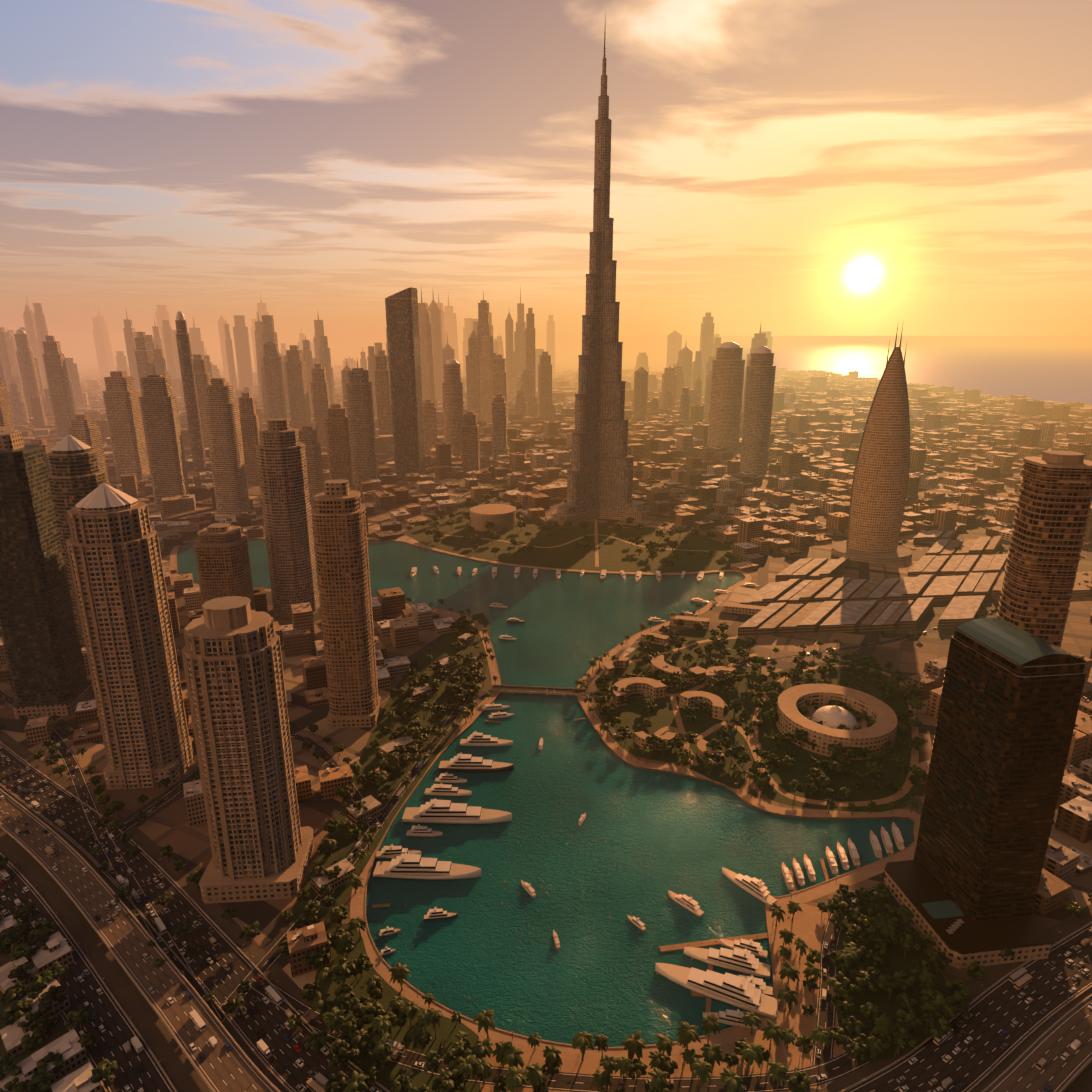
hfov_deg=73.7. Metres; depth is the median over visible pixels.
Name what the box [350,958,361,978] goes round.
tree
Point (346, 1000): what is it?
tree
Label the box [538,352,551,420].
tower
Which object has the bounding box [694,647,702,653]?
tree
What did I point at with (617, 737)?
palm
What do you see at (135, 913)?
tree
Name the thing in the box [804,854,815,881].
yacht
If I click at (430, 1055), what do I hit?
tree
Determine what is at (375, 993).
tree
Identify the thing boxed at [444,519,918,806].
garden path
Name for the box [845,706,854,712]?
tree
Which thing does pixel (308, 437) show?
tower
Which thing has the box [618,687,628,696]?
tree
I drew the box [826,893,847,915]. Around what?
tree
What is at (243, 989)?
tree
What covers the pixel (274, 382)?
tower
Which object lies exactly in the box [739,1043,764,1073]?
palm
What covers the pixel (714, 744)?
tree
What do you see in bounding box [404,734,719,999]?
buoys
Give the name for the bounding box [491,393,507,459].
tower
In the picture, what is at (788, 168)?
sky
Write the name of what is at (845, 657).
tree
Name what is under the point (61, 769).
tree
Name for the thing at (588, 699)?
palm
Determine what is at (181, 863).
tree
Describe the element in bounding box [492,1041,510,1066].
palm
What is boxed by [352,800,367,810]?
tree
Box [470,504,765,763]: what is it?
island buildings
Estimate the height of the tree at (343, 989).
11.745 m
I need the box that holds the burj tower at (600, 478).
[552,18,649,524]
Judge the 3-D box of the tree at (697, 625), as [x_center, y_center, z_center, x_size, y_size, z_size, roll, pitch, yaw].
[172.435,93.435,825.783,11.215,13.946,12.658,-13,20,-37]
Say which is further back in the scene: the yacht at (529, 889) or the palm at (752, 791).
the palm at (752, 791)
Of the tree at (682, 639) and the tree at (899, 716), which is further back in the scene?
the tree at (682, 639)
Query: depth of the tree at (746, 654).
755.42 m
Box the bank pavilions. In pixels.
[310,633,473,896]
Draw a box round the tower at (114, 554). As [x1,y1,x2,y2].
[66,471,194,789]
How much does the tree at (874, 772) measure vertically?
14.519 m
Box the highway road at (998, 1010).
[0,730,1091,1091]
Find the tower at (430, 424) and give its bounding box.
[422,400,436,451]
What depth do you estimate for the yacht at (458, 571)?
1039.76 m
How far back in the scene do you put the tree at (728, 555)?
1080.16 m
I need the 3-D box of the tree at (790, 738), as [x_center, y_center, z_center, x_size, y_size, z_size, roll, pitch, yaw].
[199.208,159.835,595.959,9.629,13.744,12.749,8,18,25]
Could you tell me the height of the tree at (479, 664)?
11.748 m
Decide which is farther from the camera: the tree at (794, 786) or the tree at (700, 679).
the tree at (700, 679)
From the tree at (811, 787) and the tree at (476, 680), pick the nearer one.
the tree at (811, 787)
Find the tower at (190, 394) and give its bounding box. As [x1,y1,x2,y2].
[175,311,206,471]
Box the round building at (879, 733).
[776,683,897,759]
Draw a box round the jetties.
[372,717,890,1018]
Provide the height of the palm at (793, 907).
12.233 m
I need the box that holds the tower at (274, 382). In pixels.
[262,334,286,418]
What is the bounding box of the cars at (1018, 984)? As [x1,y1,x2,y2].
[0,490,1089,1091]
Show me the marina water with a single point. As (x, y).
(663, 834)
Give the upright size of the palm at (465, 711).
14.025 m
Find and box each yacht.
[373,853,480,879]
[376,844,421,857]
[379,926,400,936]
[381,946,395,955]
[402,798,511,823]
[406,823,442,836]
[410,567,416,577]
[424,783,471,795]
[424,907,457,919]
[432,566,438,573]
[435,772,466,782]
[438,753,513,771]
[457,567,460,575]
[460,731,512,745]
[482,703,509,709]
[489,711,514,718]
[490,602,506,607]
[492,567,496,577]
[499,634,516,639]
[507,617,524,622]
[514,567,520,578]
[521,880,535,897]
[533,569,537,578]
[538,738,542,749]
[553,930,559,948]
[556,569,560,579]
[578,813,585,825]
[600,570,606,580]
[609,728,615,738]
[627,915,645,931]
[635,571,641,581]
[648,617,665,621]
[655,571,661,582]
[655,963,778,1018]
[668,890,703,917]
[669,893,686,905]
[681,611,697,615]
[684,947,769,978]
[691,597,707,602]
[697,571,703,581]
[703,1009,756,1028]
[714,589,730,592]
[719,572,723,580]
[720,938,767,958]
[722,867,776,904]
[739,975,772,996]
[743,582,760,586]
[782,862,793,889]
[793,858,804,885]
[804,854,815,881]
[826,846,837,873]
[837,842,848,869]
[848,838,859,865]
[870,830,881,857]
[881,826,893,853]
[892,822,904,849]
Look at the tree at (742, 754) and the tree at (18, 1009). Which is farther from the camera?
the tree at (742, 754)
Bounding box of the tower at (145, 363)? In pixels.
[134,332,155,395]
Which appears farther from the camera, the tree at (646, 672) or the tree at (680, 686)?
the tree at (646, 672)
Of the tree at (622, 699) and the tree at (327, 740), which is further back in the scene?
the tree at (622, 699)
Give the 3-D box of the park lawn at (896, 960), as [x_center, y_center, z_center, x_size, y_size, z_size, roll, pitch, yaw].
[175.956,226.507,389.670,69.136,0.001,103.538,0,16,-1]
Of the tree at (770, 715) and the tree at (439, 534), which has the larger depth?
the tree at (439, 534)
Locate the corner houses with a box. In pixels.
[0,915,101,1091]
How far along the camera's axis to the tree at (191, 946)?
395.50 m
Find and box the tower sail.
[831,320,911,562]
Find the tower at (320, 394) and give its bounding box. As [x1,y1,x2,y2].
[310,364,329,446]
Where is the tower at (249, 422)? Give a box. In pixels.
[238,392,259,484]
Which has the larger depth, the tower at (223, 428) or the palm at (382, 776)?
the tower at (223, 428)
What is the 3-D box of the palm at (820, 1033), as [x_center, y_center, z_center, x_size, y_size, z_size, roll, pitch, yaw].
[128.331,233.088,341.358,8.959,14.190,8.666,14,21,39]
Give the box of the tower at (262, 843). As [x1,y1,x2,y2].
[181,596,313,903]
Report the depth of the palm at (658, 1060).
328.45 m
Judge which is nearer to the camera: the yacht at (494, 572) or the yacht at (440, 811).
the yacht at (440, 811)
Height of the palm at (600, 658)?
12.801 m
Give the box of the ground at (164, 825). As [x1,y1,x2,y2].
[0,337,1091,1070]
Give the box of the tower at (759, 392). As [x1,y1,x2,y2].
[739,346,775,475]
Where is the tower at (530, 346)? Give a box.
[525,308,535,394]
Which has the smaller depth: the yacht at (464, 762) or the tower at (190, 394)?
the yacht at (464, 762)
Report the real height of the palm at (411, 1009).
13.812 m
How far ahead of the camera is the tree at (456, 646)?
769.14 m
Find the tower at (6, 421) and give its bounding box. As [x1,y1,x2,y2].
[0,376,14,431]
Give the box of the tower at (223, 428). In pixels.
[203,378,249,514]
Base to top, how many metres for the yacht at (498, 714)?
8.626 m
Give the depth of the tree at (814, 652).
765.46 m
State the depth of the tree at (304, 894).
433.14 m
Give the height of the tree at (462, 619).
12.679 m
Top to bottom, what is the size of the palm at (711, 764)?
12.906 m
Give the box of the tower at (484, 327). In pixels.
[477,292,490,352]
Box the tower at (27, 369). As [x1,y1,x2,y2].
[14,329,40,422]
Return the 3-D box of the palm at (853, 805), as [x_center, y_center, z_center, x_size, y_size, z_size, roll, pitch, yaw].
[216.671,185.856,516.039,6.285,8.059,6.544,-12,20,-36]
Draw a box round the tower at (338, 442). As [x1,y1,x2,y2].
[324,403,352,484]
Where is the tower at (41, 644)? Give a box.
[0,431,92,718]
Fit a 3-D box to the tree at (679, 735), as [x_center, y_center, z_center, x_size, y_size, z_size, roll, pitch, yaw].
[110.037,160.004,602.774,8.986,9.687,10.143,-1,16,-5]
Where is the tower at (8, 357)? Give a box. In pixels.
[0,327,23,398]
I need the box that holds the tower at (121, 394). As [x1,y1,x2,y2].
[102,371,149,479]
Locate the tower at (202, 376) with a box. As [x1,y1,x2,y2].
[193,354,210,447]
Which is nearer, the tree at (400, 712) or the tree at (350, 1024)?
the tree at (350, 1024)
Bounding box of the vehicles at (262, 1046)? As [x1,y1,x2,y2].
[0,480,1091,1091]
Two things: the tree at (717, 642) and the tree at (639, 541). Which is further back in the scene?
the tree at (639, 541)
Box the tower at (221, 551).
[193,523,255,615]
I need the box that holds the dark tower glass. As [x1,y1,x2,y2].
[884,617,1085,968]
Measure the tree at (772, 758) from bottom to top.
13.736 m
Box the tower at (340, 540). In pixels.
[311,479,380,728]
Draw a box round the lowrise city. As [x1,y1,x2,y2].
[0,365,1091,977]
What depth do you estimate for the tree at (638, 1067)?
327.94 m
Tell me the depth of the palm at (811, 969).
377.34 m
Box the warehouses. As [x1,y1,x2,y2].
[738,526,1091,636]
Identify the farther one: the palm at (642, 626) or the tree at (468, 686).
the palm at (642, 626)
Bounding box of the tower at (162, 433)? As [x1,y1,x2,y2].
[138,365,189,506]
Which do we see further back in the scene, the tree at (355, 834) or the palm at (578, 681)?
the palm at (578, 681)
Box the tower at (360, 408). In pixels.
[345,361,377,484]
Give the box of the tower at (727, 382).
[707,342,744,454]
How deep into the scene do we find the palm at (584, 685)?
679.17 m
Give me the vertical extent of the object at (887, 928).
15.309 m
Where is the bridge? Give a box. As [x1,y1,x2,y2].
[491,684,586,696]
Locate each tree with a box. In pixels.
[0,723,5,731]
[0,855,8,869]
[0,922,26,945]
[0,929,21,954]
[0,982,26,1005]
[0,1000,32,1024]
[0,1055,21,1079]
[0,1077,23,1091]
[8,963,34,982]
[9,943,36,962]
[12,904,39,926]
[18,1003,51,1031]
[19,715,28,721]
[20,1027,45,1051]
[23,1072,53,1091]
[24,974,52,998]
[28,921,55,938]
[29,934,49,949]
[32,749,44,761]
[33,1052,63,1075]
[38,985,67,1011]
[39,1015,59,1033]
[42,739,54,746]
[43,961,64,982]
[45,744,59,754]
[45,758,56,768]
[49,753,61,765]
[50,715,58,720]
[52,766,63,776]
[55,719,66,729]
[55,764,65,775]
[63,726,73,735]
[64,1004,92,1030]
[67,797,76,804]
[76,748,86,757]
[77,1032,96,1053]
[83,764,96,776]
[83,835,94,845]
[88,775,101,785]
[90,846,101,858]
[91,1059,118,1085]
[93,784,104,795]
[95,816,109,831]
[96,794,109,806]
[97,794,110,805]
[98,861,108,872]
[103,805,115,819]
[107,799,125,815]
[107,817,124,833]
[114,887,131,902]
[119,831,131,845]
[125,844,141,860]
[125,909,139,918]
[134,811,146,824]
[137,794,148,803]
[143,939,155,947]
[152,958,166,967]
[153,891,173,907]
[158,778,170,789]
[159,844,172,860]
[174,859,188,872]
[176,924,189,938]
[177,782,183,789]
[186,870,202,888]
[186,940,199,955]
[194,771,199,779]
[202,991,215,1007]
[221,906,238,923]
[225,996,243,1017]
[235,979,252,995]
[239,921,260,943]
[277,940,288,956]
[280,911,291,920]
[287,1014,302,1030]
[289,721,295,728]
[295,916,309,928]
[296,889,308,902]
[300,981,319,1000]
[302,741,313,751]
[302,900,319,917]
[302,947,330,973]
[304,915,317,925]
[304,1030,327,1051]
[308,724,317,735]
[309,865,326,877]
[312,750,323,762]
[317,843,330,856]
[319,884,332,895]
[320,895,334,908]
[322,819,340,836]
[322,1007,336,1029]
[323,737,331,744]
[323,1071,346,1091]
[325,865,341,879]
[326,933,336,955]
[328,1039,351,1070]
[330,958,355,984]
[332,744,344,755]
[334,983,353,1003]
[335,785,353,802]
[337,904,348,925]
[337,939,354,957]
[337,994,351,1015]
[340,1017,362,1037]
[343,757,351,763]
[343,805,351,814]
[345,827,361,845]
[346,1027,361,1044]
[348,995,369,1018]
[348,1039,370,1063]
[350,953,372,976]
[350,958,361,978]
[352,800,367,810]
[357,774,369,787]
[357,820,364,827]
[360,1066,379,1087]
[361,1002,384,1023]
[366,770,381,784]
[366,983,383,1000]
[366,1031,391,1055]
[369,739,378,749]
[373,1048,393,1069]
[375,751,384,759]
[376,792,388,804]
[380,727,391,737]
[383,765,394,777]
[385,1002,407,1029]
[388,731,399,739]
[389,688,397,700]
[390,1074,411,1091]
[394,745,405,754]
[395,709,404,718]
[396,755,409,772]
[399,691,412,700]
[399,727,412,736]
[406,745,417,753]
[407,668,415,675]
[407,676,415,681]
[407,707,415,715]
[407,721,421,729]
[408,680,416,686]
[408,700,416,706]
[410,1084,429,1091]
[411,661,418,668]
[412,1032,431,1050]
[413,736,425,747]
[417,733,427,745]
[418,673,428,682]
[419,692,428,701]
[420,726,431,733]
[424,1050,441,1074]
[429,664,440,674]
[430,726,439,738]
[431,515,438,520]
[432,1067,463,1091]
[433,704,445,717]
[434,531,443,541]
[436,667,448,675]
[436,676,445,684]
[437,1084,455,1091]
[444,1044,468,1069]
[445,519,455,529]
[445,684,450,694]
[445,697,453,703]
[445,706,454,714]
[448,1070,463,1083]
[450,621,459,632]
[450,676,462,684]
[450,684,462,693]
[452,643,462,652]
[453,694,464,707]
[454,632,461,637]
[454,653,462,659]
[456,666,469,679]
[457,616,465,623]
[458,624,465,631]
[461,690,468,698]
[462,655,469,664]
[462,670,475,682]
[463,535,470,542]
[464,681,475,689]
[467,689,478,700]
[468,526,474,534]
[468,664,478,670]
[469,500,477,506]
[470,628,479,637]
[470,677,479,683]
[473,536,481,542]
[473,670,481,677]
[474,661,482,668]
[478,652,487,659]
[485,521,493,532]
[488,533,498,542]
[491,547,499,556]
[493,1074,506,1091]
[495,496,502,503]
[509,539,517,548]
[517,521,525,530]
[517,547,525,555]
[524,545,533,555]
[533,1080,548,1091]
[538,526,545,533]
[542,1059,559,1077]
[552,521,558,526]
[564,520,571,527]
[574,543,581,551]
[578,522,587,532]
[582,535,591,542]
[595,677,603,682]
[595,696,605,707]
[599,685,609,697]
[600,705,614,719]
[601,674,611,680]
[604,688,613,702]
[613,524,622,534]
[613,717,621,724]
[617,725,630,732]
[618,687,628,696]
[618,696,625,705]
[620,730,631,743]
[622,673,632,677]
[625,517,633,527]
[628,1058,647,1082]
[631,536,644,547]
[633,666,641,673]
[636,524,645,533]
[638,641,644,649]
[640,653,652,667]
[642,643,650,650]
[642,669,651,675]
[642,696,654,703]
[642,702,656,717]
[643,720,652,731]
[643,743,655,752]
[645,541,656,553]
[645,734,661,745]
[646,634,655,640]
[648,1085,669,1091]
[649,549,657,560]
[649,651,658,656]
[654,668,663,675]
[655,530,665,540]
[656,739,671,756]
[659,626,669,634]
[660,1055,677,1078]
[663,643,670,651]
[664,559,673,570]
[665,530,675,535]
[665,672,677,685]
[668,541,677,552]
[669,630,678,638]
[670,553,678,562]
[670,737,683,753]
[674,526,684,532]
[674,619,684,630]
[674,640,682,651]
[675,683,683,691]
[675,733,684,739]
[677,677,686,685]
[677,747,691,762]
[678,637,686,642]
[680,667,689,671]
[681,705,693,715]
[682,653,692,665]
[684,670,697,677]
[684,732,697,747]
[686,715,695,724]
[691,529,699,538]
[692,622,703,630]
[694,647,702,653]
[694,700,706,712]
[695,676,705,684]
[698,653,707,662]
[702,706,711,716]
[702,751,712,760]
[704,644,713,654]
[706,530,715,540]
[706,657,718,666]
[708,676,718,684]
[708,739,721,750]
[709,628,719,636]
[709,685,718,693]
[711,751,723,763]
[712,639,723,650]
[712,659,722,665]
[716,727,729,739]
[717,624,728,632]
[719,637,728,647]
[719,675,730,685]
[720,633,728,637]
[720,648,730,658]
[720,737,731,748]
[721,686,732,698]
[722,539,732,552]
[723,702,728,716]
[724,552,733,558]
[724,1052,738,1066]
[725,748,738,762]
[728,674,737,687]
[728,701,741,717]
[729,657,739,667]
[730,717,743,730]
[730,764,742,772]
[732,669,742,675]
[732,744,744,759]
[734,1038,749,1061]
[736,647,746,658]
[738,750,750,765]
[740,651,749,660]
[742,641,751,650]
[742,672,754,685]
[743,724,753,738]
[744,690,755,702]
[745,636,756,648]
[748,683,755,689]
[750,663,760,670]
[751,656,762,661]
[751,683,763,695]
[752,698,764,711]
[753,720,762,729]
[753,747,762,757]
[753,759,765,770]
[753,771,770,789]
[756,656,767,669]
[757,712,766,719]
[757,751,768,759]
[759,674,767,683]
[760,1047,769,1062]
[763,698,776,708]
[764,684,774,691]
[765,753,780,770]
[766,665,774,671]
[766,691,778,701]
[766,709,778,725]
[768,670,778,680]
[769,680,782,690]
[772,734,784,748]
[779,671,791,681]
[782,756,794,769]
[784,732,795,748]
[785,749,796,757]
[788,1067,810,1091]
[789,668,799,680]
[789,780,802,796]
[792,656,803,664]
[794,666,802,677]
[795,729,808,747]
[795,1034,813,1053]
[796,660,811,668]
[797,708,808,715]
[798,650,806,655]
[802,677,814,683]
[802,1004,815,1016]
[803,977,818,991]
[804,672,814,677]
[804,782,817,795]
[805,754,820,767]
[806,669,814,674]
[806,775,815,784]
[806,948,820,963]
[807,741,816,747]
[808,768,824,781]
[810,649,817,656]
[810,759,825,769]
[816,666,827,679]
[816,774,831,790]
[817,902,827,913]
[818,757,831,771]
[821,678,832,683]
[822,655,832,665]
[822,662,836,675]
[823,788,833,797]
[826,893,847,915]
[827,743,844,753]
[827,971,855,995]
[828,700,843,707]
[828,760,842,777]
[828,914,847,932]
[828,951,845,971]
[829,652,839,657]
[829,1026,846,1045]
[830,751,844,761]
[832,992,853,1013]
[836,724,849,729]
[837,786,851,800]
[837,883,855,902]
[838,679,847,685]
[838,1013,853,1029]
[839,756,851,765]
[839,960,856,969]
[841,1015,864,1036]
[842,653,850,662]
[842,667,851,671]
[842,671,852,680]
[842,965,859,980]
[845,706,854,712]
[845,746,860,758]
[845,906,863,923]
[845,942,866,963]
[846,916,858,925]
[846,924,866,943]
[846,1041,870,1065]
[848,652,863,664]
[848,663,856,672]
[851,712,860,720]
[851,899,868,912]
[852,971,877,997]
[853,1033,873,1052]
[855,887,873,902]
[857,665,868,676]
[857,915,882,942]
[858,747,870,760]
[860,711,870,721]
[860,1002,882,1025]
[863,656,874,667]
[863,902,886,919]
[865,767,881,784]
[865,949,889,968]
[865,966,887,991]
[867,720,874,726]
[867,751,883,761]
[868,668,880,683]
[868,761,884,775]
[868,1028,891,1053]
[869,932,890,951]
[871,665,881,671]
[872,676,881,686]
[874,881,891,903]
[875,639,882,647]
[875,912,899,932]
[876,630,885,638]
[879,974,901,1000]
[880,744,890,756]
[882,692,895,705]
[883,904,897,917]
[884,661,892,670]
[886,781,902,794]
[889,673,903,687]
[889,1021,916,1053]
[892,669,902,676]
[893,971,916,992]
[894,930,920,957]
[895,712,904,722]
[896,688,912,704]
[896,723,908,738]
[896,993,917,1013]
[896,1008,923,1030]
[897,762,911,777]
[900,709,913,718]
[903,633,910,641]
[905,926,919,936]
[907,685,922,695]
[907,698,925,715]
[908,717,922,731]
[908,741,920,753]
[908,775,920,788]
[910,736,925,745]
[910,967,929,988]
[911,694,920,700]
[911,768,927,779]
[911,958,929,969]
[918,934,933,952]
[919,982,939,997]
[920,996,939,1015]
[920,1002,941,1019]
[922,1014,951,1039]
[928,950,950,972]
[931,992,958,1018]
[940,978,970,998]
[950,994,970,1018]
[966,961,987,981]
[990,608,997,615]
[1000,947,1014,957]
[1064,900,1084,919]
[1087,893,1091,903]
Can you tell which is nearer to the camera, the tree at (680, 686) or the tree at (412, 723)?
the tree at (412, 723)
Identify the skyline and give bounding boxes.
[0,285,772,424]
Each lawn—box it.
[0,960,65,1091]
[290,613,490,923]
[312,924,480,1091]
[406,500,741,571]
[596,629,762,789]
[748,662,919,811]
[836,898,961,1061]
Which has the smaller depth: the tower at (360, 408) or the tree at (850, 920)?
the tree at (850, 920)
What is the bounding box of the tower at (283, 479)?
[255,418,319,615]
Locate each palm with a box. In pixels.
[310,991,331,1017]
[317,967,332,989]
[322,839,336,854]
[325,1008,345,1036]
[326,907,341,931]
[328,907,344,928]
[333,933,351,955]
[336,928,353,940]
[338,819,352,837]
[344,873,363,892]
[345,1070,368,1091]
[348,916,367,938]
[350,760,361,776]
[350,1028,369,1049]
[352,849,367,871]
[361,833,375,849]
[366,975,382,988]
[369,826,376,835]
[370,1015,394,1033]
[372,1036,391,1056]
[374,758,388,770]
[374,771,387,787]
[386,711,396,722]
[387,752,399,769]
[388,963,410,990]
[389,995,404,1008]
[395,687,404,701]
[400,753,411,769]
[400,776,411,791]
[402,698,411,711]
[402,1001,420,1025]
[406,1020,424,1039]
[407,687,415,695]
[407,727,420,738]
[409,752,423,772]
[412,718,421,726]
[416,1009,428,1031]
[417,702,427,719]
[422,993,435,1006]
[426,705,436,721]
[426,742,435,753]
[426,1008,443,1037]
[430,678,440,695]
[436,729,448,745]
[437,599,444,611]
[448,657,456,663]
[451,721,459,733]
[451,1011,462,1025]
[451,1040,468,1055]
[454,1031,468,1044]
[456,1055,477,1087]
[459,707,471,723]
[464,1046,479,1058]
[466,623,474,633]
[467,701,477,714]
[472,1038,493,1058]
[473,683,481,696]
[473,1010,494,1038]
[474,1057,492,1084]
[480,636,489,649]
[480,675,486,686]
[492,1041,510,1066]
[500,1042,523,1069]
[504,1066,527,1091]
[526,1062,546,1088]
[527,1032,541,1049]
[542,1045,562,1066]
[571,1031,593,1060]
[574,679,584,685]
[579,682,589,689]
[584,696,592,706]
[588,659,596,672]
[588,706,597,717]
[592,1070,612,1091]
[594,656,602,667]
[594,1034,608,1057]
[600,1055,616,1075]
[601,723,611,738]
[612,732,622,748]
[613,1056,630,1085]
[621,1031,646,1060]
[624,634,629,643]
[628,746,635,758]
[639,623,646,631]
[641,747,652,763]
[648,1051,666,1070]
[648,1067,670,1091]
[656,1034,673,1056]
[676,1021,700,1048]
[681,1048,701,1075]
[685,753,696,769]
[691,1058,712,1090]
[700,1014,720,1043]
[700,1044,723,1070]
[703,758,717,775]
[719,1068,743,1091]
[732,766,745,786]
[739,1011,761,1034]
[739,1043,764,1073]
[744,772,753,783]
[748,788,756,797]
[754,777,769,793]
[761,1019,783,1049]
[767,1061,787,1091]
[769,903,785,926]
[776,983,797,1011]
[778,928,795,945]
[778,960,799,984]
[779,945,791,960]
[779,1028,797,1048]
[786,901,802,919]
[794,937,808,959]
[803,961,821,979]
[810,1025,830,1051]
[823,799,836,813]
[836,950,854,971]
[840,898,850,913]
[843,947,861,961]
[847,803,855,811]
[866,800,876,813]
[867,1035,882,1059]
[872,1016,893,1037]
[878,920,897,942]
[888,801,896,812]
[896,905,914,931]
[906,796,920,811]
[909,932,920,952]
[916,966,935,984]
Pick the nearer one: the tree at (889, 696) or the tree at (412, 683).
the tree at (889, 696)
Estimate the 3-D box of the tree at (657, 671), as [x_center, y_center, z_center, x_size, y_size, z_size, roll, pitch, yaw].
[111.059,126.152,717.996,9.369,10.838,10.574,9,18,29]
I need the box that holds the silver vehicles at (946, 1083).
[0,493,1084,1091]
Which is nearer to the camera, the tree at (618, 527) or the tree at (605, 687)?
the tree at (605, 687)
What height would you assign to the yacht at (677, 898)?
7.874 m
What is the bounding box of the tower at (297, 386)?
[285,345,311,429]
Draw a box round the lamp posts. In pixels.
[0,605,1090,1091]
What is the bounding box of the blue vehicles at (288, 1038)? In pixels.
[12,504,1052,1091]
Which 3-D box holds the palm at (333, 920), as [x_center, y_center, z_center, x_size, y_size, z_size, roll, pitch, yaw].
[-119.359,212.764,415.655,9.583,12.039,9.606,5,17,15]
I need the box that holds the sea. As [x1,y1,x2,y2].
[735,338,1091,404]
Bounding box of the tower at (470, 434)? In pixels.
[461,411,479,471]
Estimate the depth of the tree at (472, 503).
1394.97 m
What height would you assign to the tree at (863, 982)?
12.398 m
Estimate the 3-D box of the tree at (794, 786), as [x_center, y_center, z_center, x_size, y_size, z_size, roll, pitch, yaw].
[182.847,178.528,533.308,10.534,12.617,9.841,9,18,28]
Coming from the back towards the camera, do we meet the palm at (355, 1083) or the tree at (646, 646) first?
the tree at (646, 646)
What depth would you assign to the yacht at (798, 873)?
456.38 m
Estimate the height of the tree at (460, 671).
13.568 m
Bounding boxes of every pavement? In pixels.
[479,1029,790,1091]
[770,902,842,1088]
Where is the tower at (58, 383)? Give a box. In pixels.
[42,336,75,437]
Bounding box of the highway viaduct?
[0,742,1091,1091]
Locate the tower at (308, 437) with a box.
[299,426,323,504]
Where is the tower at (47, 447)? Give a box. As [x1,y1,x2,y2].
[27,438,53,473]
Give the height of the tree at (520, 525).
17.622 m
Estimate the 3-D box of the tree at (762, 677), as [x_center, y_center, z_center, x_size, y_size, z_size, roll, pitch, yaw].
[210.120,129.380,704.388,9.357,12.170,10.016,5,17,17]
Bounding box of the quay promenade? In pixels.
[170,537,919,1057]
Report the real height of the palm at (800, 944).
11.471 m
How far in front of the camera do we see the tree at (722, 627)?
819.16 m
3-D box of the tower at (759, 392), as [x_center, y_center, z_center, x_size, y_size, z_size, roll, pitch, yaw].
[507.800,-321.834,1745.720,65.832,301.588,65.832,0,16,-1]
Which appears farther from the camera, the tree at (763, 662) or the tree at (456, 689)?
the tree at (763, 662)
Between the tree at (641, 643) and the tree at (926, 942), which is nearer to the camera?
the tree at (926, 942)
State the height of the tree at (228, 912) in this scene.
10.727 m
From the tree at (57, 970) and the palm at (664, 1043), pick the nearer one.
the palm at (664, 1043)
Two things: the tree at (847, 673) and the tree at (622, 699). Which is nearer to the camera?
the tree at (622, 699)
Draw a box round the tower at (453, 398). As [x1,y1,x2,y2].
[442,359,463,455]
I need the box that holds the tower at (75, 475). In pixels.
[47,428,106,647]
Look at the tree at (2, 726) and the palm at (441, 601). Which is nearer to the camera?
the tree at (2, 726)
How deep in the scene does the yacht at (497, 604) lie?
912.39 m
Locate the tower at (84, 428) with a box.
[68,414,109,485]
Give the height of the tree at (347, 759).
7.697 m
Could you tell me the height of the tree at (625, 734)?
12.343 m
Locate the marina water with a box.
[177,540,913,1046]
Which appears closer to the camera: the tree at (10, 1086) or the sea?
the tree at (10, 1086)
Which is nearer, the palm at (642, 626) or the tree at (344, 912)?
the tree at (344, 912)
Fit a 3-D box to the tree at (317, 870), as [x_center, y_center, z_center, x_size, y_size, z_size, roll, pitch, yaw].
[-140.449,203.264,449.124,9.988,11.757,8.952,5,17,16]
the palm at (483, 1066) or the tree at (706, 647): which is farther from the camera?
the tree at (706, 647)
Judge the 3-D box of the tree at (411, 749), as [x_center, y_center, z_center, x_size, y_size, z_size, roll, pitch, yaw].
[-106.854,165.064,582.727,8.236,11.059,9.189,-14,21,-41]
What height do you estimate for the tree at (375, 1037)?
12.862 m
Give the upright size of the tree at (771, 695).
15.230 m
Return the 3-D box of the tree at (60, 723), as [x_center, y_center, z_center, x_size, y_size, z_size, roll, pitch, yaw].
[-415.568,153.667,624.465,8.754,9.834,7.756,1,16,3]
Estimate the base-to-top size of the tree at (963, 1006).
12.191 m
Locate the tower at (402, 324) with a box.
[385,287,425,475]
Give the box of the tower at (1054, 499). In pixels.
[996,450,1091,647]
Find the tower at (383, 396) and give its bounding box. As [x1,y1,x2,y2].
[374,350,392,434]
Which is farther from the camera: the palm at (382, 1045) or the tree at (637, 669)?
the tree at (637, 669)
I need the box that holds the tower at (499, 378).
[491,355,507,424]
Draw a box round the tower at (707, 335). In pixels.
[700,312,714,387]
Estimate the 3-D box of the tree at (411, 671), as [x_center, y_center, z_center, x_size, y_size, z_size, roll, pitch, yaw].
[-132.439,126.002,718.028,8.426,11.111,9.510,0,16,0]
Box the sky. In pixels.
[0,0,1091,336]
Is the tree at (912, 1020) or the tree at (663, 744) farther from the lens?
the tree at (663, 744)
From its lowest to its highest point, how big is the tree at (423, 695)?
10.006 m
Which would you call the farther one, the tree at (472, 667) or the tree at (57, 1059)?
the tree at (472, 667)
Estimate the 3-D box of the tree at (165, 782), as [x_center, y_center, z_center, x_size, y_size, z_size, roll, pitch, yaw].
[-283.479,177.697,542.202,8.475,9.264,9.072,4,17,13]

